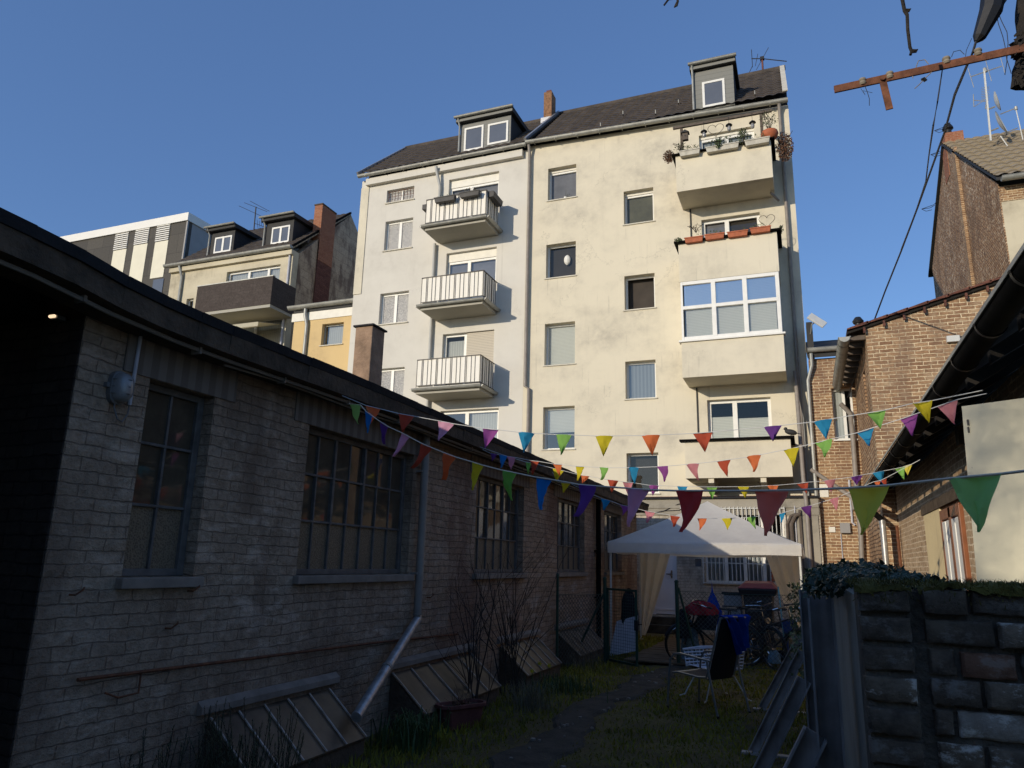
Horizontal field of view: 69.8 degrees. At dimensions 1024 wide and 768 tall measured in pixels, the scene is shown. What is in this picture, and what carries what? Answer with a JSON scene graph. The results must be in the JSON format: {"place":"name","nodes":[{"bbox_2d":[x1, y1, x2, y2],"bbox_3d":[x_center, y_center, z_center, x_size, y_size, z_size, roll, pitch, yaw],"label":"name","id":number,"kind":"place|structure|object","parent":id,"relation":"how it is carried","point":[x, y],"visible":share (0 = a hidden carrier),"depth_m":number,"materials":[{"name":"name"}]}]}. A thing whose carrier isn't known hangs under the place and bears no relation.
{"place":"outdoors","nodes":[
{"label":"outdoors","id":0,"kind":"place"},
{"bbox_2d":[61,212,210,306],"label":"modern block","id":1,"kind":"structure","parent":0,"point":[143,251],"depth_m":36.81,"materials":[{"name":"white paint"}]},
{"bbox_2d":[163,203,357,348],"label":"gable house","id":2,"kind":"structure","parent":0,"point":[258,281],"depth_m":31.03,"materials":[{"name":"beige paint"}]},
{"bbox_2d":[229,266,279,280],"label":"window","id":3,"kind":"structure","parent":2,"relation":"in","point":[275,270],"depth_m":30.65,"materials":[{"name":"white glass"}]},
{"bbox_2d":[245,319,281,343],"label":"window","id":4,"kind":"structure","parent":2,"relation":"in","point":[273,333],"depth_m":29.76,"materials":[{"name":"grey glass"}]},
{"bbox_2d":[287,298,352,370],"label":"yellow house","id":5,"kind":"structure","parent":0,"point":[322,333],"depth_m":27.05,"materials":[{"name":"paint"}]},
{"bbox_2d":[319,324,343,346],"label":"window","id":6,"kind":"structure","parent":5,"relation":"in","point":[335,333],"depth_m":27.08,"materials":[{"name":"metal"}]},
{"bbox_2d":[0,0,1023,370],"label":"sky","id":7,"kind":"structure","parent":0,"point":[113,113],"materials":[{"name":"blue"}]},
{"bbox_2d":[330,631,807,767],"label":"ground","id":8,"kind":"structure","parent":0,"point":[514,743],"depth_m":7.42,"materials":[{"name":"green plant"}]},
{"bbox_2d":[102,717,277,767],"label":"needle bush","id":9,"kind":"object","parent":8,"relation":"on","point":[179,761],"visible":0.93,"depth_m":4.33,"materials":[{"name":"green plant"}]},
{"bbox_2d":[159,699,311,767],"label":"needle bush","id":10,"kind":"object","parent":8,"relation":"on","point":[245,754],"visible":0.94,"depth_m":4.60,"materials":[{"name":"green plant"}]},
{"bbox_2d":[0,207,648,767],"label":"workshop","id":11,"kind":"structure","parent":8,"relation":"on","point":[224,513],"depth_m":5.38,"materials":[{"name":"grey brick"}]},
{"bbox_2d":[103,371,134,404],"bbox_3d":[-2.447,0.020,4.601,0.128,0.216,0.157,-4,-15,21],"label":"bulkhead lamp","id":12,"kind":"object","parent":11,"relation":"attached to","point":[119,385],"visible":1,"depth_m":4.57,"materials":[{"name":"grey glass"}]},
{"bbox_2d":[127,336,142,404],"bbox_3d":[-2.352,-0.192,4.754,0.193,0.671,0.033,-1,-14,10],"label":"conduit pipe","id":13,"kind":"object","parent":11,"relation":"attached to","point":[137,355],"visible":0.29,"depth_m":4.75,"materials":[{"name":"metal"}]},
{"bbox_2d":[114,383,204,588],"bbox_3d":[-2.358,0.693,5.015,0.210,1.347,0.680,-4,-15,21],"label":"window","id":14,"kind":"structure","parent":11,"relation":"in","point":[157,535],"depth_m":5.07,"materials":[{"name":"glass"}]},
{"bbox_2d":[292,428,413,583],"bbox_3d":[-1.490,1.237,7.163,0.210,1.347,1.980,-4,-15,21],"label":"window","id":15,"kind":"structure","parent":11,"relation":"in","point":[353,504],"depth_m":7.12,"materials":[{"name":"glass"}]},
{"bbox_2d":[352,323,386,385],"bbox_3d":[-2.440,0.199,12.231,0.397,2.370,0.447,-4,-15,21],"label":"roof chimney","id":16,"kind":"object","parent":11,"relation":"on","point":[368,352],"visible":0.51,"depth_m":12.26,"materials":[{"name":"paint"}]},
{"bbox_2d":[351,434,429,722],"bbox_3d":[-1.153,1.692,7.227,0.163,2.723,1.727,-1,-14,9],"label":"downpipe","id":17,"kind":"object","parent":11,"relation":"attached to","point":[368,697],"visible":0.93,"depth_m":7.82,"materials":[{"name":"metal"}]},
{"bbox_2d":[472,476,526,578],"bbox_3d":[-0.191,2.050,10.374,0.210,1.347,1.876,-4,-15,21],"label":"window","id":18,"kind":"structure","parent":11,"relation":"in","point":[489,535],"depth_m":10.43,"materials":[{"name":"glass"}]},
{"bbox_2d":[556,499,587,576],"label":"window","id":19,"kind":"structure","parent":11,"relation":"in","point":[566,522],"depth_m":13.58,"materials":[{"name":"glass"}]},
{"bbox_2d":[594,499,600,637],"bbox_3d":[1.711,3.725,14.719,0.148,2.896,0.120,-4,-15,21],"label":"downpipe","id":20,"kind":"object","parent":11,"relation":"attached to","point":[598,547],"visible":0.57,"depth_m":14.72,"materials":[{"name":"metal"}]},
{"bbox_2d":[604,512,624,575],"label":"window","id":21,"kind":"structure","parent":11,"relation":"in","point":[610,520],"depth_m":16.43,"materials":[{"name":"glass"}]},
{"bbox_2d":[342,390,982,456],"bbox_3d":[0.763,0.244,5.484,4.783,0.592,0.101,-4,-15,20],"label":"bunting","id":22,"kind":"object","parent":11,"relation":"hanging from","point":[823,426],"visible":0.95,"depth_m":5.37},
{"bbox_2d":[349,403,1023,535],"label":"bunting","id":23,"kind":"object","parent":11,"relation":"hanging from","point":[974,493],"visible":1,"depth_m":2.53,"materials":[{"name":"multicoloured fabric"}]},
{"bbox_2d":[484,450,915,498],"bbox_3d":[1.927,1.005,8.341,4.808,0.627,0.120,-3,-14,16],"label":"bunting","id":24,"kind":"object","parent":11,"relation":"hanging from","point":[879,475],"visible":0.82,"depth_m":8.16},
{"bbox_2d":[481,393,986,483],"bbox_3d":[1.287,0.599,6.786,0.130,0.645,5.592,11,-17,-36],"label":"bunting","id":25,"kind":"object","parent":11,"relation":"hanging from","point":[948,409],"visible":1,"depth_m":5.71},
{"bbox_2d":[552,460,918,529],"bbox_3d":[2.362,1.395,9.417,0.098,0.953,5.456,13,-18,-39],"label":"bunting","id":26,"kind":"object","parent":11,"relation":"hanging from","point":[751,520],"visible":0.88,"depth_m":9.02},
{"bbox_2d":[368,706,446,757],"bbox_3d":[-0.920,3.110,6.572,0.708,0.318,0.694,11,-17,-34],"label":"leaf clump","id":27,"kind":"object","parent":8,"relation":"on","point":[415,736],"visible":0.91,"depth_m":6.54,"materials":[{"name":"plant"}]},
{"bbox_2d":[406,707,451,735],"bbox_3d":[-0.839,3.301,7.194,0.658,0.243,0.501,-4,-15,21],"label":"leaf clump","id":28,"kind":"object","parent":8,"relation":"on","point":[434,717],"visible":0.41,"depth_m":7.14,"materials":[{"name":"plant"}]},
{"bbox_2d":[347,104,543,451],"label":"apartment building","id":29,"kind":"structure","parent":8,"relation":"on","point":[440,293],"depth_m":24.95,"materials":[{"name":"grey paint"}]},
{"bbox_2d":[377,292,408,325],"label":"window","id":30,"kind":"structure","parent":29,"relation":"in","point":[394,310],"depth_m":25.77,"materials":[{"name":"white glass"}]},
{"bbox_2d":[381,368,404,395],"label":"window","id":31,"kind":"structure","parent":29,"relation":"in","point":[391,379],"depth_m":25.11,"materials":[{"name":"white glass"}]},
{"bbox_2d":[382,219,412,251],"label":"window","id":32,"kind":"structure","parent":29,"relation":"in","point":[399,234],"depth_m":26.43,"materials":[{"name":"white glass"}]},
{"bbox_2d":[385,188,413,204],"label":"window","id":33,"kind":"structure","parent":29,"relation":"in","point":[402,198],"depth_m":26.77,"materials":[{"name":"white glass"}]},
{"bbox_2d":[442,331,493,385],"bbox_3d":[-1.409,-0.717,24.214,1.869,1.987,0.192,-4,-15,21],"label":"window","id":34,"kind":"structure","parent":29,"relation":"in","point":[475,343],"depth_m":24.22,"materials":[{"name":"white glass"}]},
{"bbox_2d":[442,409,498,438],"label":"window","id":35,"kind":"structure","parent":29,"relation":"in","point":[488,418],"depth_m":23.61,"materials":[{"name":"white glass"}]},
{"bbox_2d":[446,248,496,300],"bbox_3d":[-1.344,-3.484,24.894,1.872,2.128,0.142,-4,-15,21],"label":"window","id":36,"kind":"structure","parent":29,"relation":"in","point":[485,260],"depth_m":25.02,"materials":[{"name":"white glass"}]},
{"bbox_2d":[450,173,498,219],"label":"window","id":37,"kind":"structure","parent":29,"relation":"in","point":[490,182],"depth_m":25.69,"materials":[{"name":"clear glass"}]},
{"bbox_2d":[541,90,555,122],"bbox_3d":[1.422,-10.271,28.395,0.446,2.332,0.600,-4,-15,21],"label":"roof chimney","id":38,"kind":"object","parent":29,"relation":"on","point":[549,104],"visible":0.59,"depth_m":28.35,"materials":[{"name":"brick"}]},
{"bbox_2d":[435,684,485,730],"bbox_3d":[-0.524,3.287,7.557,0.445,0.456,0.559,-4,-15,21],"label":"clay planter","id":39,"kind":"object","parent":8,"relation":"on","point":[464,711],"visible":0.95,"depth_m":7.45,"materials":[{"name":"ceramic"}]},
{"bbox_2d":[423,501,535,712],"bbox_3d":[-0.532,2.579,8.603,1.513,2.331,1.936,9,-15,-27],"label":"bare shrub","id":40,"kind":"object","parent":8,"relation":"on","point":[470,681],"visible":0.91,"depth_m":8.36,"materials":[{"name":"brown plant"}]},
{"bbox_2d":[493,678,559,713],"bbox_3d":[0.170,3.599,8.512,0.907,0.336,0.938,8,-15,-25],"label":"dry grass tuft","id":41,"kind":"object","parent":8,"relation":"on","point":[528,701],"visible":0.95,"depth_m":8.44,"materials":[{"name":"plant"}]},
{"bbox_2d":[470,478,594,697],"bbox_3d":[0.112,2.586,9.629,1.958,2.835,1.706,-4,-15,21],"label":"bare shrub","id":42,"kind":"object","parent":8,"relation":"on","point":[513,662],"visible":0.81,"depth_m":9.35,"materials":[{"name":"brown plant"}]},
{"bbox_2d":[507,670,607,702],"bbox_3d":[0.691,3.949,9.664,1.473,0.224,1.244,-4,-15,21],"label":"weed patch","id":43,"kind":"object","parent":8,"relation":"on","point":[570,687],"visible":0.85,"depth_m":9.71,"materials":[{"name":"green plant"}]},
{"bbox_2d":[556,573,558,657],"bbox_3d":[0.736,3.849,11.937,0.053,1.494,0.050,-4,-15,21],"label":"fence post","id":44,"kind":"object","parent":8,"relation":"on","point":[557,603],"visible":0.74,"depth_m":11.96,"materials":[{"name":"metal"}]},
{"bbox_2d":[558,593,603,664],"bbox_3d":[1.008,4.135,12.473,0.495,1.122,1.209,-13,-20,46],"label":"wire fence","id":45,"kind":"object","parent":8,"relation":"on","point":[588,627],"visible":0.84,"depth_m":12.33,"materials":[{"name":"metal"}]},
{"bbox_2d":[603,577,606,663],"bbox_3d":[1.613,4.085,12.717,0.077,1.448,0.073,-4,-15,21],"label":"fence post","id":46,"kind":"object","parent":8,"relation":"on","point":[605,619],"visible":0.89,"depth_m":12.69,"materials":[{"name":"metal"}]},
{"bbox_2d":[606,588,641,666],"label":"garden gate","id":47,"kind":"structure","parent":46,"relation":"attached to","point":[636,623],"depth_m":12.28,"materials":[{"name":"metal"}]},
{"bbox_2d":[609,617,635,654],"bbox_3d":[2.109,4.673,13.608,0.596,0.750,0.250,-10,-18,40],"label":"leaning board","id":48,"kind":"object","parent":8,"relation":"on","point":[629,633],"visible":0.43,"depth_m":13.60,"materials":[{"name":"grey wood"}]},
{"bbox_2d":[621,588,638,622],"bbox_3d":[2.227,4.226,13.931,0.361,0.676,0.295,-4,-15,21],"label":"black sack","id":49,"kind":"object","parent":48,"relation":"on","point":[625,599],"visible":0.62,"depth_m":13.85,"materials":[{"name":"plastic"}]},
{"bbox_2d":[522,52,813,496],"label":"apartment building","id":50,"kind":"structure","parent":8,"relation":"on","point":[641,321],"depth_m":22.07,"materials":[{"name":"beige paint"}]},
{"bbox_2d":[541,407,575,450],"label":"window","id":51,"kind":"structure","parent":50,"relation":"in","point":[557,420],"depth_m":22.66,"materials":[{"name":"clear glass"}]},
{"bbox_2d":[543,323,575,366],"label":"window","id":52,"kind":"structure","parent":50,"relation":"in","point":[560,351],"depth_m":23.25,"materials":[{"name":"clear glass"}]},
{"bbox_2d":[544,244,576,279],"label":"window","id":53,"kind":"structure","parent":50,"relation":"in","point":[557,268],"depth_m":23.96,"materials":[{"name":"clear glass"}]},
{"bbox_2d":[546,167,576,201],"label":"window","id":54,"kind":"structure","parent":50,"relation":"in","point":[562,181],"depth_m":24.55,"materials":[{"name":"clear glass"}]},
{"bbox_2d":[622,190,654,225],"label":"window","id":55,"kind":"structure","parent":50,"relation":"in","point":[639,206],"depth_m":23.33,"materials":[{"name":"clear glass"}]},
{"bbox_2d":[623,275,656,311],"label":"window","id":56,"kind":"structure","parent":50,"relation":"in","point":[640,291],"depth_m":22.78,"materials":[{"name":"glass"}]},
{"bbox_2d":[624,361,657,399],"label":"window","id":57,"kind":"structure","parent":50,"relation":"in","point":[641,376],"depth_m":22.01,"materials":[{"name":"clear glass"}]},
{"bbox_2d":[625,453,660,494],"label":"window","id":58,"kind":"structure","parent":50,"relation":"in","point":[648,475],"depth_m":21.46,"materials":[{"name":"clear glass"}]},
{"bbox_2d":[679,144,699,157],"bbox_3d":[5.193,-6.837,21.454,0.615,0.357,0.200,-4,-15,21],"label":"planter box","id":59,"kind":"object","parent":50,"relation":"on","point":[695,151],"visible":1,"depth_m":21.39,"materials":[{"name":"white plastic"}]},
{"bbox_2d":[705,136,738,154],"bbox_3d":[6.055,-6.931,21.140,0.937,0.478,0.240,-4,-15,21],"label":"planter box","id":60,"kind":"object","parent":50,"relation":"on","point":[725,147],"visible":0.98,"depth_m":21.06,"materials":[{"name":"white plastic"}]},
{"bbox_2d":[673,109,771,149],"bbox_3d":[6.151,-7.309,21.492,2.807,1.029,0.115,-4,-15,21],"label":"loggia pergola","id":61,"kind":"object","parent":50,"relation":"on","point":[681,127],"visible":0.74,"depth_m":21.55,"materials":[{"name":"brown wood"}]},
{"bbox_2d":[699,128,753,148],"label":"window","id":62,"kind":"structure","parent":50,"relation":"in","point":[703,141],"depth_m":22.70,"materials":[{"name":"clear glass"}]},
{"bbox_2d":[702,214,759,237],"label":"window","id":63,"kind":"structure","parent":50,"relation":"in","point":[737,223],"depth_m":22.03,"materials":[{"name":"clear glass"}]},
{"bbox_2d":[680,271,782,339],"bbox_3d":[6.170,-1.985,20.606,2.620,1.722,1.204,-4,-15,21],"label":"bay window","id":64,"kind":"structure","parent":50,"relation":"in","point":[744,303],"depth_m":20.10,"materials":[{"name":"white glass"}]},
{"bbox_2d":[708,398,771,437],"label":"window","id":65,"kind":"structure","parent":50,"relation":"in","point":[715,423],"depth_m":20.62,"materials":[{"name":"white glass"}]},
{"bbox_2d":[744,132,769,147],"bbox_3d":[6.940,-6.929,20.776,0.698,0.347,0.185,-4,-15,21],"label":"planter box","id":66,"kind":"object","parent":50,"relation":"on","point":[759,141],"visible":1,"depth_m":20.71,"materials":[{"name":"white plastic"}]},
{"bbox_2d":[775,131,793,161],"bbox_3d":[7.745,-6.749,20.848,0.505,0.943,0.433,-4,-15,21],"label":"balcony plant","id":67,"kind":"object","parent":50,"relation":"on","point":[783,155],"visible":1,"depth_m":20.80,"materials":[{"name":"brown plant"}]},
{"bbox_2d":[793,370,812,569],"bbox_3d":[7.480,2.794,18.802,0.133,6.715,1.029,-3,-14,18],"label":"downpipe","id":68,"kind":"object","parent":50,"relation":"attached to","point":[805,495],"visible":0.67,"depth_m":18.65,"materials":[{"name":"metal"}]},
{"bbox_2d":[623,634,713,665],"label":"boardwalk","id":69,"kind":"structure","parent":8,"relation":"on","point":[656,653],"depth_m":13.57,"materials":[{"name":"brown wood"}]},
{"bbox_2d":[681,619,698,659],"bbox_3d":[3.151,4.525,12.981,0.348,0.692,0.288,-4,-15,21],"label":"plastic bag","id":70,"kind":"object","parent":69,"relation":"on","point":[696,642],"visible":0.26,"depth_m":12.88,"materials":[{"name":"plastic"}]},
{"bbox_2d":[607,501,804,648],"bbox_3d":[4.145,3.972,15.323,3.726,3.020,2.996,-4,-15,21],"label":"party tent","id":71,"kind":"object","parent":8,"relation":"on","point":[655,546],"visible":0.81,"depth_m":14.76,"materials":[{"name":"white fabric"}]},
{"bbox_2d":[666,616,750,718],"bbox_3d":[2.347,3.328,8.792,0.621,1.106,0.820,11,-17,-36],"label":"garden chair","id":72,"kind":"object","parent":8,"relation":"on","point":[724,664],"visible":0.97,"depth_m":8.59,"materials":[{"name":"black fabric"}]},
{"bbox_2d":[717,614,750,654],"bbox_3d":[2.623,2.949,8.612,0.576,0.465,0.122,11,-17,-36],"label":"blue cloth","id":73,"kind":"object","parent":72,"relation":"hanging from","point":[739,631],"visible":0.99,"depth_m":8.65,"materials":[{"name":"fabric"}]},
{"bbox_2d":[664,599,766,663],"bbox_3d":[3.560,4.365,12.836,1.785,1.074,0.654,1,-6,2],"label":"bicycle","id":74,"kind":"object","parent":8,"relation":"on","point":[670,630],"visible":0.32,"depth_m":12.83,"materials":[{"name":"black metal"}]},
{"bbox_2d":[675,608,690,638],"bbox_3d":[2.986,4.173,12.801,0.270,0.492,0.251,-4,-15,21],"label":"grey bag","id":75,"kind":"object","parent":74,"relation":"hanging from","point":[683,632],"visible":0.48,"depth_m":12.69,"materials":[{"name":"black fabric"}]},
{"bbox_2d":[685,601,718,614],"bbox_3d":[3.324,3.920,12.868,0.560,0.230,0.479,4,-14,-10],"label":"red cloth","id":76,"kind":"object","parent":74,"relation":"on","point":[701,610],"visible":0.74,"depth_m":12.72,"materials":[{"name":"fabric"}]},
{"bbox_2d":[693,614,718,630],"bbox_3d":[3.433,4.115,12.739,0.538,0.276,0.474,2,-14,-4],"label":"black cover","id":77,"kind":"object","parent":74,"relation":"on","point":[710,624],"visible":0.59,"depth_m":12.60,"materials":[{"name":"plastic"}]},
{"bbox_2d":[722,591,743,614],"bbox_3d":[4.250,4.337,14.052,0.403,0.692,0.310,-4,-15,21],"label":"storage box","id":78,"kind":"object","parent":74,"relation":"attached to","point":[732,598],"visible":0.34,"depth_m":13.98,"materials":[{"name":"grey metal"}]},
{"bbox_2d":[680,627,751,702],"bbox_3d":[2.639,3.588,9.569,0.728,0.968,0.648,6,-14,-16],"label":"wicker chair","id":79,"kind":"object","parent":8,"relation":"on","point":[696,654],"visible":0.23,"depth_m":9.74,"materials":[{"name":"white wicker"}]},
{"bbox_2d":[636,496,823,638],"bbox_3d":[5.607,4.735,19.220,4.732,3.450,2.050,-4,-15,21],"label":"ground floor annex","id":80,"kind":"object","parent":8,"relation":"on","point":[698,575],"visible":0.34,"depth_m":18.87,"materials":[{"name":"paint"}]},
{"bbox_2d":[704,515,784,584],"bbox_3d":[5.954,4.159,18.816,2.059,1.934,0.312,-4,-15,21],"label":"window","id":81,"kind":"structure","parent":80,"relation":"in","point":[722,572],"depth_m":18.84,"materials":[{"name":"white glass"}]},
{"bbox_2d":[678,587,803,669],"bbox_3d":[3.903,4.072,12.226,2.236,1.257,0.055,-2,-14,14],"label":"wire fence","id":82,"kind":"object","parent":8,"relation":"on","point":[686,620],"visible":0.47,"depth_m":12.33,"materials":[{"name":"metal"}]},
{"bbox_2d":[738,581,777,659],"bbox_3d":[4.574,4.370,13.527,0.686,1.416,0.791,-4,-15,21],"label":"waste bin","id":83,"kind":"object","parent":8,"relation":"on","point":[766,590],"visible":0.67,"depth_m":13.30,"materials":[{"name":"black plastic"}]},
{"bbox_2d":[735,602,787,670],"bbox_3d":[4.200,4.379,12.838,0.654,1.074,1.785,0,-12,-19],"label":"bicycle","id":84,"kind":"object","parent":8,"relation":"on","point":[766,628],"visible":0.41,"depth_m":12.48,"materials":[{"name":"black metal"}]},
{"bbox_2d":[740,603,803,672],"bbox_3d":[4.400,4.284,12.421,0.654,1.074,1.785,5,-12,-44],"label":"bicycle","id":85,"kind":"object","parent":8,"relation":"on","point":[761,641],"visible":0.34,"depth_m":12.52,"materials":[{"name":"black metal"}]},
{"bbox_2d":[741,617,807,758],"bbox_3d":[2.427,2.736,6.772,0.650,1.300,0.094,-4,-15,21],"label":"steel bracket","id":86,"kind":"object","parent":8,"relation":"on","point":[773,710],"visible":0.45,"depth_m":6.72,"materials":[{"name":"metal"}]},
{"bbox_2d":[753,636,805,713],"bbox_3d":[3.228,3.314,8.850,0.670,1.201,0.094,-4,-15,21],"label":"steel bracket","id":87,"kind":"object","parent":8,"relation":"on","point":[775,684],"visible":0.48,"depth_m":8.81,"materials":[{"name":"metal"}]},
{"bbox_2d":[753,589,818,767],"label":"steel bracket","id":88,"kind":"object","parent":8,"relation":"on","point":[800,689],"visible":0.73,"depth_m":4.40,"materials":[{"name":"metal"}]},
{"bbox_2d":[783,594,845,767],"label":"steel bracket","id":89,"kind":"object","parent":8,"relation":"on","point":[823,746],"visible":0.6,"depth_m":2.67,"materials":[{"name":"grey metal"}]},
{"bbox_2d":[806,322,869,564],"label":"brick link house","id":90,"kind":"structure","parent":8,"relation":"on","point":[842,537],"depth_m":18.57,"materials":[{"name":"brown brick"}]},
{"bbox_2d":[831,389,857,440],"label":"window","id":91,"kind":"structure","parent":90,"relation":"in","point":[840,425],"depth_m":18.95,"materials":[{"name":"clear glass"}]},
{"bbox_2d":[832,276,1001,569],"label":"brick gable house","id":92,"kind":"structure","parent":8,"relation":"on","point":[899,358],"depth_m":14.67,"materials":[{"name":"brown brick"}]},
{"bbox_2d":[833,574,1023,767],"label":"garden wall","id":93,"kind":"structure","parent":8,"relation":"on","point":[931,675],"depth_m":1.92,"materials":[{"name":"stone"}]},
{"bbox_2d":[786,574,804,677],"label":"ivy shoots","id":94,"kind":"object","parent":93,"relation":"hanging from","point":[794,587],"visible":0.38,"depth_m":7.37,"materials":[{"name":"green plant"}]},
{"bbox_2d":[795,558,968,598],"bbox_3d":[2.490,1.857,5.366,0.656,1.099,6.879,-4,-15,21],"label":"ivy","id":95,"kind":"object","parent":93,"relation":"on","point":[821,580],"visible":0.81,"depth_m":2.64,"materials":[{"name":"green plant"}]},
{"bbox_2d":[865,243,1023,590],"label":"brick outbuilding","id":96,"kind":"structure","parent":8,"relation":"on","point":[934,529],"depth_m":8.03,"materials":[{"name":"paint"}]},
{"bbox_2d":[939,502,971,590],"bbox_3d":[5.292,2.182,8.708,0.070,1.430,1.335,-4,-15,21],"label":"window","id":97,"kind":"structure","parent":96,"relation":"in","point":[952,519],"depth_m":8.59,"materials":[{"name":"white glass"}]},
{"bbox_2d":[1009,0,1023,90],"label":"vine trunk","id":98,"kind":"object","parent":96,"relation":"on","point":[1017,82],"visible":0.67,"depth_m":3.91,"materials":[{"name":"brown plant"}]},
{"bbox_2d":[834,16,1023,110],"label":"insulator arm","id":99,"kind":"object","parent":98,"relation":"attached to","point":[944,64],"visible":1,"depth_m":3.95},
{"bbox_2d":[847,41,976,397],"bbox_3d":[5.739,-1.236,11.061,0.757,2.662,15.616,-4,-15,22],"label":"overhead cable","id":100,"kind":"object","parent":99,"relation":"attached to","point":[953,98],"visible":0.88,"depth_m":7.95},
{"bbox_2d":[901,69,949,247],"bbox_3d":[4.699,-2.218,8.036,0.710,3.746,9.062,-6,-15,27],"label":"thin wire","id":101,"kind":"object","parent":100,"relation":"hanging from","point":[928,156],"visible":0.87,"depth_m":8.61,"materials":[{"name":"metal"}]},
{"bbox_2d":[973,0,1006,42],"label":"cable closure","id":102,"kind":"object","parent":100,"relation":"attached to","point":[990,12],"visible":1,"depth_m":3.87,"materials":[{"name":"plastic"}]},
{"bbox_2d":[962,398,1023,582],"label":"leaning board","id":103,"kind":"object","parent":8,"relation":"on","point":[994,436],"visible":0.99,"depth_m":4.31,"materials":[{"name":"white wood"}]},
{"bbox_2d":[487,662,708,767],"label":"path","id":104,"kind":"structure","parent":0,"point":[567,733],"depth_m":7.51,"materials":[{"name":"stone"}]},
{"bbox_2d":[674,580,680,665],"bbox_3d":[2.822,4.074,12.508,0.077,1.428,0.073,-4,-15,21],"label":"fence post","id":105,"kind":"object","parent":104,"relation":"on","point":[677,620],"visible":0.87,"depth_m":12.49,"materials":[{"name":"metal"}]},
{"bbox_2d":[900,0,917,55],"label":"twig","id":106,"kind":"object","parent":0,"point":[905,10],"visible":1,"depth_m":3.54,"materials":[{"name":"wood"}]},
{"bbox_2d":[928,123,1023,297],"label":"brick house","id":107,"kind":"structure","parent":0,"point":[978,231],"depth_m":25.70,"materials":[{"name":"brown brick"}]},
{"bbox_2d":[968,59,1023,145],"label":"dish mast","id":108,"kind":"object","parent":107,"relation":"on","point":[997,104],"visible":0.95,"depth_m":26.00,"materials":[{"name":"white metal"}]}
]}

